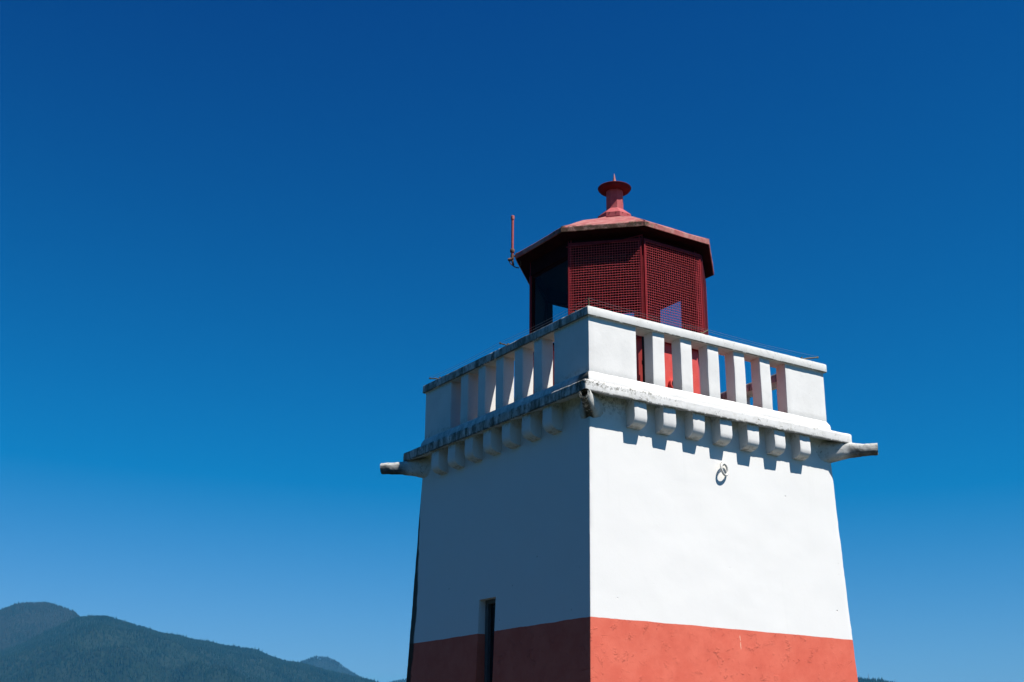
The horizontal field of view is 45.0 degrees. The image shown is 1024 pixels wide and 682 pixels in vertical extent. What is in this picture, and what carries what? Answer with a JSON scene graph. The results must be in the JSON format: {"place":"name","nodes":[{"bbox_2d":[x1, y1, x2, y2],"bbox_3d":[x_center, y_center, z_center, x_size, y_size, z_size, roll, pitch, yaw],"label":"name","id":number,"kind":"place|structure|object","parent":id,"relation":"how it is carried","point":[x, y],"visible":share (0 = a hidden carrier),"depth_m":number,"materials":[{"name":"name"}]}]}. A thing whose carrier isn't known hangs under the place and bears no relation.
{"place":"outdoors","nodes":[
{"label":"outdoors","id":0,"kind":"place"},
{"bbox_2d":[0,607,73,646],"bbox_3d":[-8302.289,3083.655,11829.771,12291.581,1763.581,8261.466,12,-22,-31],"label":"mountain dome","id":1,"kind":"structure","parent":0,"point":[29,620],"depth_m":13961.05,"materials":[{"name":"green plant"}]},
{"bbox_2d":[0,601,80,650],"bbox_3d":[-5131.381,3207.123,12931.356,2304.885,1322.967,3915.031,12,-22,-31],"label":"mountain","id":2,"kind":"structure","parent":1,"relation":"on","point":[24,606],"depth_m":14037.44,"materials":[{"name":"green plant"}]},
{"bbox_2d":[0,620,358,681],"bbox_3d":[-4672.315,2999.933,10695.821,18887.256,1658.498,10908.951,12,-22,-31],"label":"mountain slope","id":3,"kind":"structure","parent":0,"point":[120,675],"depth_m":10680.89,"materials":[{"name":"green plant"}]},
{"bbox_2d":[0,615,377,681],"bbox_3d":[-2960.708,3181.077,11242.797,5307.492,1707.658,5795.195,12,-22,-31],"label":"forest","id":4,"kind":"object","parent":3,"relation":"on","point":[223,650],"visible":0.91,"depth_m":11616.00,"materials":[{"name":"green plant"}]},
{"bbox_2d":[306,658,403,681],"bbox_3d":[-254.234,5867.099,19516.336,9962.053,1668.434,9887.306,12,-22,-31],"label":"distant hill","id":5,"kind":"structure","parent":0,"point":[326,665],"depth_m":19637.98,"materials":[{"name":"green plant"}]},
{"bbox_2d":[300,655,406,681],"bbox_3d":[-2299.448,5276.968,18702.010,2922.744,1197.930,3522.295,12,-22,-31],"label":"hill forest","id":6,"kind":"object","parent":5,"relation":"on","point":[333,663],"visible":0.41,"depth_m":19733.08,"materials":[{"name":"green plant"}]},
{"bbox_2d":[0,0,1023,681],"label":"sky","id":7,"kind":"structure","parent":0,"point":[242,242],"materials":[{"name":"blue"}]},
{"bbox_3d":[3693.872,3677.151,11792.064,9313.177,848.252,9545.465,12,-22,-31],"label":"eastern hill","id":8,"kind":"structure","parent":0,"visible":0},
{"bbox_2d":[858,677,894,681],"bbox_3d":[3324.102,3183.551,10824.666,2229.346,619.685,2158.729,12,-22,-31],"label":"eastern forest","id":9,"kind":"object","parent":8,"relation":"on","point":[860,679],"visible":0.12,"depth_m":11478.54,"materials":[{"name":"green plant"}]},
{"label":"pavement","id":10,"kind":"structure","parent":0,"visible":0},
{"bbox_2d":[380,174,877,681],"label":"lighthouse","id":11,"kind":"object","parent":10,"relation":"on","point":[610,492],"visible":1,"depth_m":16.16,"materials":[{"name":"paint"}]},
{"bbox_2d":[484,599,495,681],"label":"window","id":12,"kind":"structure","parent":11,"relation":"in","point":[490,604],"depth_m":16.26,"materials":[{"name":"glass"}]}
]}

